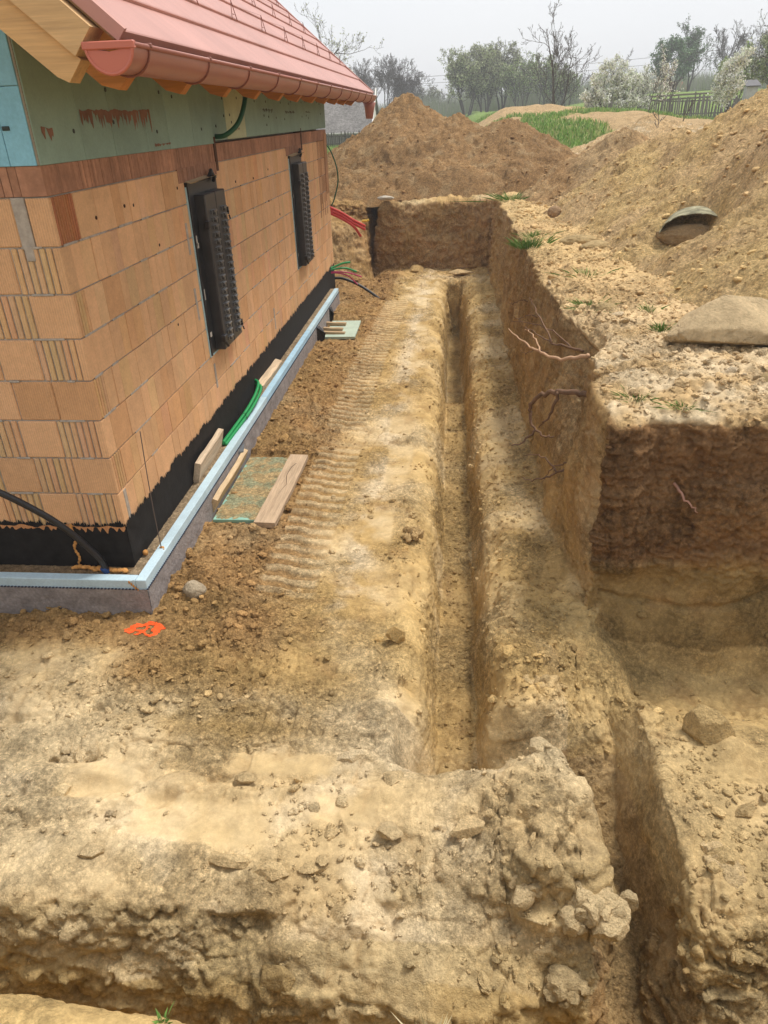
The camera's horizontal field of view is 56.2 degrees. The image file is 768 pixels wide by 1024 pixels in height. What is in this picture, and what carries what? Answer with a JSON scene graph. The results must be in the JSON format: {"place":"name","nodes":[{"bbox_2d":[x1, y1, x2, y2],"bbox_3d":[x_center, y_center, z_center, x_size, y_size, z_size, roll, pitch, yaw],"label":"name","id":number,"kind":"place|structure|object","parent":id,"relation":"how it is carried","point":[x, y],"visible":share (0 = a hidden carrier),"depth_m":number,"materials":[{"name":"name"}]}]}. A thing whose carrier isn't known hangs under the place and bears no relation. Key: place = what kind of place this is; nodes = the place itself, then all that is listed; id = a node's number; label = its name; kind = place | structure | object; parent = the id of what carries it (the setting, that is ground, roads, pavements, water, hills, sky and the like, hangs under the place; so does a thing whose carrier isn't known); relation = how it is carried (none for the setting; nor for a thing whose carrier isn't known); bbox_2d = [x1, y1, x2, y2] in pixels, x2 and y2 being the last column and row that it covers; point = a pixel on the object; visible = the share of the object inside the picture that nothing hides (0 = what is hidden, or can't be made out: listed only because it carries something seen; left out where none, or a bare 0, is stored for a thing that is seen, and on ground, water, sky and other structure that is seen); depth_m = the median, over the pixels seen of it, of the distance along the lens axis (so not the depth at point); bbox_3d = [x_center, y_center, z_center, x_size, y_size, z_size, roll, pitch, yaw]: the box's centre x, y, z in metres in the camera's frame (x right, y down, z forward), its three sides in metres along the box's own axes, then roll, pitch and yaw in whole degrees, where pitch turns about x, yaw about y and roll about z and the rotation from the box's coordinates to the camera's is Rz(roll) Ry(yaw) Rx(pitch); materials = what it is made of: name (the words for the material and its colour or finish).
{"place":"outdoors","nodes":[
{"label":"outdoors","id":0,"kind":"place"},
{"bbox_2d":[0,89,767,1023],"bbox_3d":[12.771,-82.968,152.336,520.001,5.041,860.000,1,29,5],"label":"ground","id":1,"kind":"structure","parent":0,"point":[178,925],"depth_m":4.20,"materials":[{"name":"soil"}]},
{"bbox_2d":[50,783,71,796],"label":"clay clod","id":2,"kind":"object","parent":1,"relation":"on","point":[63,789],"visible":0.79,"depth_m":3.57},
{"bbox_2d":[49,734,98,762],"bbox_3d":[-1.629,1.279,3.829,0.273,0.128,0.220,1,29,5],"label":"clay clod","id":3,"kind":"object","parent":1,"relation":"on","point":[87,750],"visible":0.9,"depth_m":3.78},
{"bbox_2d":[77,842,104,858],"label":"clay clod","id":4,"kind":"object","parent":1,"relation":"on","point":[89,850],"visible":1,"depth_m":3.25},
{"bbox_2d":[124,621,165,636],"bbox_3d":[-1.547,0.758,4.657,0.264,0.026,0.157,1,29,5],"label":"paint mark","id":5,"kind":"object","parent":1,"relation":"on","point":[157,628],"visible":1,"depth_m":4.66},
{"bbox_2d":[152,1002,173,1023],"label":"grass tuft","id":6,"kind":"object","parent":1,"relation":"on","point":[160,1018],"visible":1,"depth_m":1.50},
{"bbox_2d":[0,0,376,614],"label":"unfinished house","id":7,"kind":"structure","parent":1,"relation":"on","point":[169,290],"depth_m":4.82,"materials":[{"name":"brick"}]},
{"bbox_2d":[0,489,108,569],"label":"cable conduit","id":8,"kind":"object","parent":7,"relation":"attached to","point":[84,544],"visible":1,"depth_m":4.51,"materials":[{"name":"black plastic"}]},
{"bbox_2d":[140,431,161,547],"bbox_3d":[-1.584,-0.131,4.881,0.013,0.851,0.121,-7,29,-8],"label":"wire rod","id":9,"kind":"object","parent":7,"relation":"on","point":[149,489],"visible":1,"depth_m":4.87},
{"bbox_2d":[193,428,223,482],"bbox_3d":[-1.518,-0.486,6.233,0.054,0.218,0.740,12,29,-3],"label":"timber offcut","id":10,"kind":"object","parent":7,"relation":"on","point":[206,457],"visible":0.84,"depth_m":6.12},
{"bbox_2d":[215,96,246,138],"bbox_3d":[-1.341,-3.646,6.424,0.228,0.539,0.542,9,31,19],"label":"cable conduit","id":11,"kind":"object","parent":7,"relation":"attached to","point":[233,129],"visible":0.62,"depth_m":6.36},
{"bbox_2d":[222,379,259,442],"bbox_3d":[-1.397,-1.040,7.185,0.120,0.146,1.452,0,29,3],"label":"green conduit","id":12,"kind":"object","parent":7,"relation":"on","point":[233,428],"visible":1,"depth_m":7.11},
{"bbox_2d":[224,384,261,445],"bbox_3d":[-1.377,-1.017,7.208,0.138,0.125,1.474,-1,29,2],"label":"green conduit","id":13,"kind":"object","parent":7,"relation":"on","point":[240,424],"visible":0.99,"depth_m":7.08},
{"bbox_2d":[258,359,281,391],"bbox_3d":[-1.327,-1.553,8.264,0.089,0.141,0.920,17,29,-3],"label":"timber offcut","id":14,"kind":"object","parent":7,"relation":"on","point":[269,374],"visible":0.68,"depth_m":8.22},
{"bbox_2d":[317,326,325,341],"bbox_3d":[-0.909,-2.630,10.609,0.130,0.250,0.200,1,29,5],"label":"membrane flap","id":15,"kind":"object","parent":7,"relation":"attached to","point":[321,333],"visible":0.82,"depth_m":10.54,"materials":[{"name":"black plastic"}]},
{"bbox_2d":[335,277,379,297],"bbox_3d":[-0.477,-4.008,13.028,1.027,0.493,0.100,4,29,11],"label":"black pipe","id":16,"kind":"object","parent":7,"relation":"attached to","point":[359,285],"visible":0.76,"depth_m":12.98,"materials":[{"name":"plastic"}]},
{"bbox_2d":[182,580,206,598],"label":"boulder","id":17,"kind":"object","parent":1,"relation":"on","point":[193,589],"visible":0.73,"depth_m":4.94,"materials":[{"name":"stone"}]},
{"bbox_2d":[205,852,248,868],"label":"clay clod","id":18,"kind":"object","parent":1,"relation":"on","point":[236,861],"visible":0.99,"depth_m":3.24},
{"bbox_2d":[212,449,247,511],"bbox_3d":[-1.383,-0.286,6.424,0.049,0.182,1.020,22,29,-7],"label":"timber offcut","id":19,"kind":"object","parent":1,"relation":"on","point":[225,485],"visible":0.97,"depth_m":6.30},
{"bbox_2d":[234,771,257,782],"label":"clay clod","id":20,"kind":"object","parent":1,"relation":"on","point":[245,777],"visible":1,"depth_m":3.61,"materials":[{"name":"soil"}]},
{"bbox_2d":[213,457,287,523],"bbox_3d":[-1.166,-0.215,6.459,0.390,0.051,1.230,1,29,5],"label":"foam board","id":21,"kind":"object","parent":1,"relation":"on","point":[254,483],"visible":1,"depth_m":6.37,"materials":[{"name":"plastic"}]},
{"bbox_2d":[252,861,288,881],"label":"clay clod","id":22,"kind":"object","parent":1,"relation":"on","point":[270,871],"visible":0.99,"depth_m":3.21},
{"bbox_2d":[260,964,294,995],"bbox_3d":[-0.450,1.969,3.031,0.163,0.178,0.118,1,29,5],"label":"clay clod","id":23,"kind":"object","parent":1,"relation":"on","point":[278,979],"visible":0.94,"depth_m":2.99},
{"bbox_2d":[253,454,307,527],"bbox_3d":[-0.898,-0.214,6.416,0.184,0.054,1.330,2,29,6],"label":"cracked plank","id":24,"kind":"object","parent":1,"relation":"on","point":[275,503],"visible":0.98,"depth_m":6.30,"materials":[{"name":"wood"}]},
{"bbox_2d":[296,860,329,873],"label":"clay clod","id":25,"kind":"object","parent":1,"relation":"on","point":[311,867],"visible":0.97,"depth_m":3.22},
{"bbox_2d":[313,24,361,67],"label":"bare tree","id":26,"kind":"object","parent":1,"relation":"on","point":[337,45],"visible":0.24,"depth_m":40.31,"materials":[{"name":"grey plant"}]},
{"bbox_2d":[294,3,383,68],"bbox_3d":[-4.430,-22.812,37.807,9.069,6.876,3.395,6,30,15],"label":"bare tree","id":27,"kind":"object","parent":1,"relation":"on","point":[321,22],"visible":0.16,"depth_m":36.66,"materials":[{"name":"grey plant"}]},
{"bbox_2d":[325,320,360,338],"bbox_3d":[-0.632,-2.827,11.139,0.460,0.039,0.950,0,29,4],"label":"foam sheet","id":28,"kind":"object","parent":1,"relation":"on","point":[350,328],"visible":0.68,"depth_m":10.96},
{"bbox_2d":[326,131,359,146],"bbox_3d":[-4.027,-18.658,36.171,7.294,0.914,0.085,-1,29,2],"label":"picket fence","id":29,"kind":"object","parent":1,"relation":"on","point":[343,139],"visible":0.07,"depth_m":36.05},
{"bbox_2d":[330,212,361,236],"bbox_3d":[-0.800,-5.462,13.564,0.936,0.622,0.127,-21,34,-31],"label":"red pipe","id":30,"kind":"object","parent":1,"relation":"on","point":[347,222],"visible":0.84,"depth_m":13.58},
{"bbox_2d":[316,88,378,142],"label":"old shed","id":31,"kind":"structure","parent":1,"relation":"on","point":[339,118],"depth_m":39.58,"materials":[{"name":"paint"}]},
{"bbox_2d":[330,209,365,230],"bbox_3d":[-0.774,-5.540,13.533,0.999,0.557,0.085,-19,33,-28],"label":"red pipe","id":32,"kind":"object","parent":1,"relation":"on","point":[349,220],"visible":0.84,"depth_m":13.58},
{"bbox_2d":[330,206,365,226],"bbox_3d":[-0.776,-5.588,13.507,0.998,0.547,0.085,-19,33,-28],"label":"red pipe","id":33,"kind":"object","parent":32,"relation":"on","point":[347,216],"visible":0.81,"depth_m":13.54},
{"bbox_2d":[337,749,364,762],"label":"clay clod","id":34,"kind":"object","parent":1,"relation":"on","point":[351,756],"visible":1,"depth_m":3.72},
{"bbox_2d":[350,58,396,97],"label":"bare tree","id":35,"kind":"object","parent":1,"relation":"on","point":[365,76],"visible":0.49,"depth_m":80.52,"materials":[{"name":"grey plant"}]},
{"bbox_2d":[0,196,767,1008],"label":"soil clods","id":36,"kind":"object","parent":1,"relation":"on","point":[496,952],"visible":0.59,"depth_m":4.34,"materials":[{"name":"soil"}]},
{"bbox_2d":[0,195,767,1023],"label":"soil crumbs","id":37,"kind":"object","parent":1,"relation":"on","point":[454,853],"visible":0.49,"depth_m":4.45,"materials":[{"name":"soil"}]},
{"bbox_2d":[376,821,402,840],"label":"clay clod","id":38,"kind":"object","parent":1,"relation":"on","point":[390,830],"visible":1,"depth_m":3.30,"materials":[{"name":"soil"}]},
{"bbox_2d":[383,770,403,785],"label":"clay clod","id":39,"kind":"object","parent":1,"relation":"on","point":[391,778],"visible":0.95,"depth_m":3.60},
{"bbox_2d":[385,626,404,643],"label":"clay clod","id":40,"kind":"object","parent":1,"relation":"on","point":[396,634],"visible":0.99,"depth_m":4.47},
{"bbox_2d":[372,53,437,107],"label":"bare tree","id":41,"kind":"object","parent":1,"relation":"on","point":[394,70],"visible":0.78,"depth_m":81.88,"materials":[{"name":"grey plant"}]},
{"bbox_2d":[388,68,425,98],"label":"bare tree","id":42,"kind":"object","parent":1,"relation":"on","point":[405,89],"visible":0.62,"depth_m":81.84,"materials":[{"name":"grey plant"}]},
{"bbox_2d":[402,525,423,542],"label":"clay clod","id":43,"kind":"object","parent":1,"relation":"on","point":[415,533],"visible":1,"depth_m":5.63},
{"bbox_2d":[409,265,423,272],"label":"clay clod","id":44,"kind":"object","parent":1,"relation":"on","point":[415,268],"visible":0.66,"depth_m":14.90,"materials":[{"name":"soil"}]},
{"bbox_2d":[416,83,446,106],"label":"bare tree","id":45,"kind":"object","parent":1,"relation":"on","point":[430,92],"visible":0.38,"depth_m":84.68,"materials":[{"name":"grey plant"}]},
{"bbox_2d":[327,92,577,206],"bbox_3d":[1.423,-8.907,17.387,9.120,2.241,6.918,1,29,5],"label":"spoil heap","id":46,"kind":"object","parent":1,"relation":"on","point":[425,151],"visible":0.7,"depth_m":15.99,"materials":[{"name":"soil"}]},
{"bbox_2d":[448,269,472,275],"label":"clay clod","id":47,"kind":"object","parent":1,"relation":"on","point":[459,272],"visible":1,"depth_m":14.55,"materials":[{"name":"soil"}]},
{"bbox_2d":[437,41,496,114],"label":"budding tree","id":48,"kind":"object","parent":1,"relation":"on","point":[463,66],"visible":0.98,"depth_m":70.28,"materials":[{"name":"green plant"}]},
{"bbox_2d":[449,814,484,838],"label":"clay clod","id":49,"kind":"object","parent":1,"relation":"on","point":[468,826],"visible":1,"depth_m":3.26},
{"bbox_2d":[455,42,507,111],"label":"budding tree","id":50,"kind":"object","parent":1,"relation":"on","point":[489,90],"visible":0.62,"depth_m":70.68,"materials":[{"name":"green plant"}]},
{"bbox_2d":[456,190,529,201],"bbox_3d":[2.390,-6.037,13.745,2.386,0.132,1.848,1,29,5],"label":"grass tuft","id":51,"kind":"object","parent":1,"relation":"on","point":[498,197],"visible":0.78,"depth_m":13.70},
{"bbox_2d":[233,241,764,980],"bbox_3d":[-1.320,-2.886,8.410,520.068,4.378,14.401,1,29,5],"label":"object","id":52,"kind":"object","parent":1,"relation":"on","point":[603,965],"depth_m":3.14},
{"bbox_2d":[488,36,524,110],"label":"budding tree","id":53,"kind":"object","parent":1,"relation":"on","point":[506,59],"visible":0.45,"depth_m":71.75,"materials":[{"name":"green plant"}]},
{"bbox_2d":[496,49,540,106],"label":"budding tree","id":54,"kind":"object","parent":1,"relation":"on","point":[524,82],"visible":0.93,"depth_m":70.33,"materials":[{"name":"green plant"}]},
{"bbox_2d":[327,105,714,153],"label":"meadow grass","id":55,"kind":"structure","parent":1,"relation":"on","point":[546,122],"depth_m":22.36,"materials":[{"name":"plant"}]},
{"bbox_2d":[509,875,548,910],"bbox_3d":[0.621,1.611,3.081,0.172,0.098,0.181,1,29,5],"label":"clay clod","id":56,"kind":"object","parent":1,"relation":"on","point":[525,897],"visible":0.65,"depth_m":3.03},
{"bbox_2d":[501,232,560,249],"bbox_3d":[1.902,-3.489,9.240,0.850,0.154,0.982,1,29,5],"label":"grass tuft","id":57,"kind":"object","parent":1,"relation":"on","point":[526,244],"visible":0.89,"depth_m":9.13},
{"bbox_2d":[530,736,547,753],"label":"clay clod","id":58,"kind":"object","parent":1,"relation":"on","point":[537,744],"visible":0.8,"depth_m":3.57,"materials":[{"name":"soil"}]},
{"bbox_2d":[522,674,562,695],"bbox_3d":[0.932,1.007,4.266,0.261,0.138,0.250,1,29,5],"label":"clay clod","id":59,"kind":"object","parent":1,"relation":"on","point":[547,681],"visible":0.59,"depth_m":4.21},
{"bbox_2d":[522,454,566,481],"bbox_3d":[1.168,-0.347,5.391,0.169,0.254,0.517,-16,32,-24],"label":"tree root","id":60,"kind":"object","parent":1,"relation":"on","point":[554,473],"visible":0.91,"depth_m":5.33,"materials":[{"name":"brown plant"}]},
{"bbox_2d":[512,297,583,352],"bbox_3d":[1.338,-1.639,6.178,0.168,0.270,1.132,-12,30,-17],"label":"tree root","id":61,"kind":"object","parent":1,"relation":"on","point":[569,346],"visible":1,"depth_m":6.02,"materials":[{"name":"brown plant"}]},
{"bbox_2d":[527,51,569,104],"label":"budding tree","id":62,"kind":"object","parent":1,"relation":"on","point":[548,71],"visible":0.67,"depth_m":71.62,"materials":[{"name":"green plant"}]},
{"bbox_2d":[511,389,586,445],"bbox_3d":[1.277,-0.703,5.451,0.622,0.567,0.151,23,37,37],"label":"tree root","id":63,"kind":"object","parent":1,"relation":"on","point":[557,392],"visible":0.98,"depth_m":5.39,"materials":[{"name":"brown plant"}]},
{"bbox_2d":[508,329,589,361],"bbox_3d":[1.321,-1.351,5.878,0.122,0.129,0.943,-15,32,-23],"label":"tree root","id":64,"kind":"object","parent":1,"relation":"on","point":[587,355],"visible":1,"depth_m":5.77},
{"bbox_2d":[547,206,560,217],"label":"stone","id":65,"kind":"object","parent":1,"relation":"on","point":[553,211],"visible":0.81,"depth_m":11.38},
{"bbox_2d":[432,403,684,1023],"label":"trench crumbs","id":66,"kind":"object","parent":1,"relation":"on","point":[673,964],"visible":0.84,"depth_m":4.62,"materials":[{"name":"soil"}]},
{"bbox_2d":[519,0,602,105],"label":"bare tree","id":67,"kind":"object","parent":1,"relation":"on","point":[555,52],"visible":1,"depth_m":33.40,"materials":[{"name":"grey plant"}]},
{"bbox_2d":[547,64,583,105],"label":"budding tree","id":68,"kind":"object","parent":1,"relation":"on","point":[577,81],"visible":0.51,"depth_m":72.21,"materials":[{"name":"green plant"}]},
{"bbox_2d":[543,964,590,1010],"bbox_3d":[0.752,1.951,2.973,0.198,0.141,0.181,1,29,5],"label":"clay clod","id":69,"kind":"object","parent":1,"relation":"on","point":[566,987],"visible":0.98,"depth_m":2.92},
{"bbox_2d":[378,64,766,116],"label":"distant scrub","id":70,"kind":"object","parent":1,"relation":"on","point":[701,82],"visible":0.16,"depth_m":77.14,"materials":[{"name":"grey plant"}]},
{"bbox_2d":[558,234,600,244],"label":"stone","id":71,"kind":"object","parent":1,"relation":"on","point":[578,239],"visible":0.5,"depth_m":9.08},
{"bbox_2d":[517,126,648,213],"bbox_3d":[5.251,-6.394,13.507,5.475,1.548,6.381,1,29,5],"label":"spoil heap","id":72,"kind":"object","parent":1,"relation":"on","point":[555,181],"visible":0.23,"depth_m":13.20,"materials":[{"name":"soil"}]},
{"bbox_2d":[545,267,622,277],"bbox_3d":[2.075,-2.477,7.420,0.736,0.073,0.617,-25,36,-35],"label":"grass tuft","id":73,"kind":"object","parent":1,"relation":"on","point":[582,272],"visible":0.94,"depth_m":7.42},
{"bbox_2d":[561,293,622,312],"bbox_3d":[1.790,-1.798,6.218,0.624,0.066,0.742,1,29,5],"label":"grass tuft","id":74,"kind":"object","parent":1,"relation":"on","point":[581,302],"visible":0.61,"depth_m":6.26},
{"bbox_2d":[553,880,638,941],"bbox_3d":[0.881,1.661,3.022,0.314,0.197,0.312,17,34,30],"label":"clay clod","id":75,"kind":"object","parent":1,"relation":"on","point":[604,913],"visible":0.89,"depth_m":2.95,"materials":[{"name":"soil"}]},
{"bbox_2d":[594,302,616,310],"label":"stone","id":76,"kind":"object","parent":1,"relation":"on","point":[603,306],"visible":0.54,"depth_m":6.08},
{"bbox_2d":[579,53,645,108],"bbox_3d":[10.048,-18.582,31.497,2.859,2.601,2.099,-22,35,-32],"label":"blossom shrub","id":77,"kind":"object","parent":1,"relation":"on","point":[623,87],"visible":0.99,"depth_m":31.22,"materials":[{"name":"white plant"}]},
{"bbox_2d":[602,385,661,402],"bbox_3d":[1.520,-0.718,4.414,0.400,0.055,0.350,1,29,5],"label":"grass tuft","id":78,"kind":"object","parent":1,"relation":"on","point":[623,395],"visible":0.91,"depth_m":4.41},
{"bbox_2d":[612,63,655,109],"bbox_3d":[11.474,-19.079,32.703,2.232,2.344,2.665,-15,32,-23],"label":"blossom shrub","id":79,"kind":"object","parent":1,"relation":"on","point":[644,88],"visible":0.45,"depth_m":32.12,"materials":[{"name":"white plant"}]},
{"bbox_2d":[570,112,711,153],"bbox_3d":[7.717,-8.847,17.494,7.802,1.631,6.120,1,29,5],"label":"spoil heap","id":80,"kind":"object","parent":1,"relation":"on","point":[642,125],"visible":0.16,"depth_m":17.23,"materials":[{"name":"soil"}]},
{"bbox_2d":[548,259,747,426],"bbox_3d":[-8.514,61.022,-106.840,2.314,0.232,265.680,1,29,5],"label":"bank stones","id":81,"kind":"object","parent":1,"relation":"on","point":[731,369],"visible":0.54,"depth_m":4.53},
{"bbox_2d":[544,88,767,306],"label":"spoil heap","id":82,"kind":"object","parent":1,"relation":"on","point":[735,228],"visible":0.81,"depth_m":8.35,"materials":[{"name":"soil"}]},
{"bbox_2d":[328,85,767,302],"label":"heap clods","id":83,"kind":"object","parent":82,"relation":"on","point":[718,264],"visible":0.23,"depth_m":9.11,"materials":[{"name":"soil"}]},
{"bbox_2d":[579,240,609,249],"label":"stone","id":84,"kind":"object","parent":82,"relation":"on","point":[600,244],"visible":0.62,"depth_m":8.68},
{"bbox_2d":[656,206,717,245],"bbox_3d":[3.487,-3.234,8.174,0.730,0.380,0.498,8,34,26],"label":"buried drum","id":85,"kind":"object","parent":82,"relation":"on","point":[673,235],"visible":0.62,"depth_m":8.06,"materials":[{"name":"metal"}]},
{"bbox_2d":[646,319,674,331],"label":"grass tuft","id":86,"kind":"object","parent":1,"relation":"on","point":[660,329],"visible":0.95,"depth_m":5.50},
{"bbox_2d":[610,92,711,108],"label":"rail fence","id":87,"kind":"object","parent":1,"relation":"on","point":[699,94],"visible":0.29,"depth_m":47.11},
{"bbox_2d":[584,87,742,117],"bbox_3d":[15.425,-19.929,34.995,11.025,1.713,0.088,3,29,10],"label":"picket fence","id":88,"kind":"object","parent":1,"relation":"on","point":[736,99],"visible":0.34,"depth_m":35.14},
{"bbox_2d":[648,44,683,111],"bbox_3d":[9.767,-14.882,25.076,1.397,2.454,0.976,-23,35,-33],"label":"sapling","id":89,"kind":"object","parent":1,"relation":"on","point":[669,69],"visible":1,"depth_m":24.87,"materials":[{"name":"green plant"}]},
{"bbox_2d":[647,33,710,91],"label":"budding tree","id":90,"kind":"object","parent":1,"relation":"on","point":[671,48],"visible":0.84,"depth_m":66.41,"materials":[{"name":"green plant"}]},
{"bbox_2d":[652,396,716,412],"bbox_3d":[1.782,-0.670,4.330,0.454,0.044,0.429,1,29,5],"label":"grass tuft","id":91,"kind":"object","parent":1,"relation":"on","point":[692,406],"visible":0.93,"depth_m":4.27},
{"bbox_2d":[672,482,697,512],"bbox_3d":[1.829,-0.089,4.387,0.045,0.106,0.244,-10,30,-15],"label":"tree root","id":92,"kind":"object","parent":1,"relation":"on","point":[679,491],"visible":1,"depth_m":4.39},
{"bbox_2d":[677,13,724,91],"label":"bare tree","id":93,"kind":"object","parent":1,"relation":"on","point":[699,34],"visible":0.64,"depth_m":67.18,"materials":[{"name":"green plant"}]},
{"bbox_2d":[682,704,735,745],"bbox_3d":[1.757,1.182,3.866,0.271,0.276,0.189,1,29,5],"label":"clay clod","id":94,"kind":"object","parent":1,"relation":"on","point":[704,725],"visible":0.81,"depth_m":3.81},
{"bbox_2d":[663,295,767,346],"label":"boulder","id":95,"kind":"object","parent":1,"relation":"on","point":[732,320],"visible":0.81,"depth_m":4.97,"materials":[{"name":"stone"}]},
{"bbox_2d":[706,845,734,865],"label":"clay clod","id":96,"kind":"object","parent":1,"relation":"on","point":[726,854],"visible":0.59,"depth_m":3.22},
{"bbox_2d":[700,841,746,889],"bbox_3d":[1.526,1.589,3.227,0.195,0.124,0.250,1,29,5],"label":"clay clod","id":97,"kind":"object","parent":1,"relation":"on","point":[733,876],"visible":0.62,"depth_m":3.18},
{"bbox_2d":[707,45,756,112],"bbox_3d":[13.887,-17.170,29.176,1.446,2.944,2.219,1,29,5],"label":"blossom tree","id":98,"kind":"object","parent":1,"relation":"on","point":[729,82],"visible":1,"depth_m":28.55,"materials":[{"name":"white plant"}]},
{"bbox_2d":[712,21,758,69],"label":"bare tree","id":99,"kind":"object","parent":1,"relation":"on","point":[740,42],"visible":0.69,"depth_m":68.05,"materials":[{"name":"grey plant"}]},
{"bbox_2d":[712,36,767,107],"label":"willow bush","id":100,"kind":"object","parent":1,"relation":"on","point":[760,69],"visible":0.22,"depth_m":35.63,"materials":[{"name":"green plant"}]},
{"bbox_2d":[735,803,755,817],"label":"clay clod","id":101,"kind":"object","parent":1,"relation":"on","point":[747,810],"visible":1,"depth_m":3.44,"materials":[{"name":"soil"}]},
{"bbox_2d":[742,79,760,99],"bbox_3d":[16.788,-19.080,33.003,0.648,1.339,0.590,1,29,5],"label":"garden hutch","id":102,"kind":"object","parent":1,"relation":"on","point":[750,89],"visible":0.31,"depth_m":32.74,"materials":[{"name":"metal"}]},
{"bbox_2d":[744,9,767,77],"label":"blossom tree","id":103,"kind":"object","parent":1,"relation":"on","point":[755,55],"visible":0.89,"depth_m":34.58,"materials":[{"name":"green plant"}]},
{"bbox_2d":[744,25,767,85],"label":"bare tree","id":104,"kind":"object","parent":1,"relation":"on","point":[760,33],"visible":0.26,"depth_m":67.60,"materials":[{"name":"grey plant"}]},
{"bbox_2d":[748,30,767,85],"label":"willow bush","id":105,"kind":"object","parent":1,"relation":"on","point":[764,42],"visible":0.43,"depth_m":36.33,"materials":[{"name":"green plant"}]},
{"bbox_2d":[277,0,767,107],"label":"sky","id":106,"kind":"structure","parent":0,"point":[417,30],"materials":[{"name":"white"}]},
{"bbox_2d":[362,44,766,80],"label":"power line","id":107,"kind":"object","parent":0,"point":[546,67],"visible":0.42,"depth_m":53.82,"materials":[{"name":"metal"}]},
{"bbox_2d":[374,52,758,86],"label":"power line","id":108,"kind":"object","parent":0,"point":[543,74],"visible":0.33,"depth_m":56.68,"materials":[{"name":"metal"}]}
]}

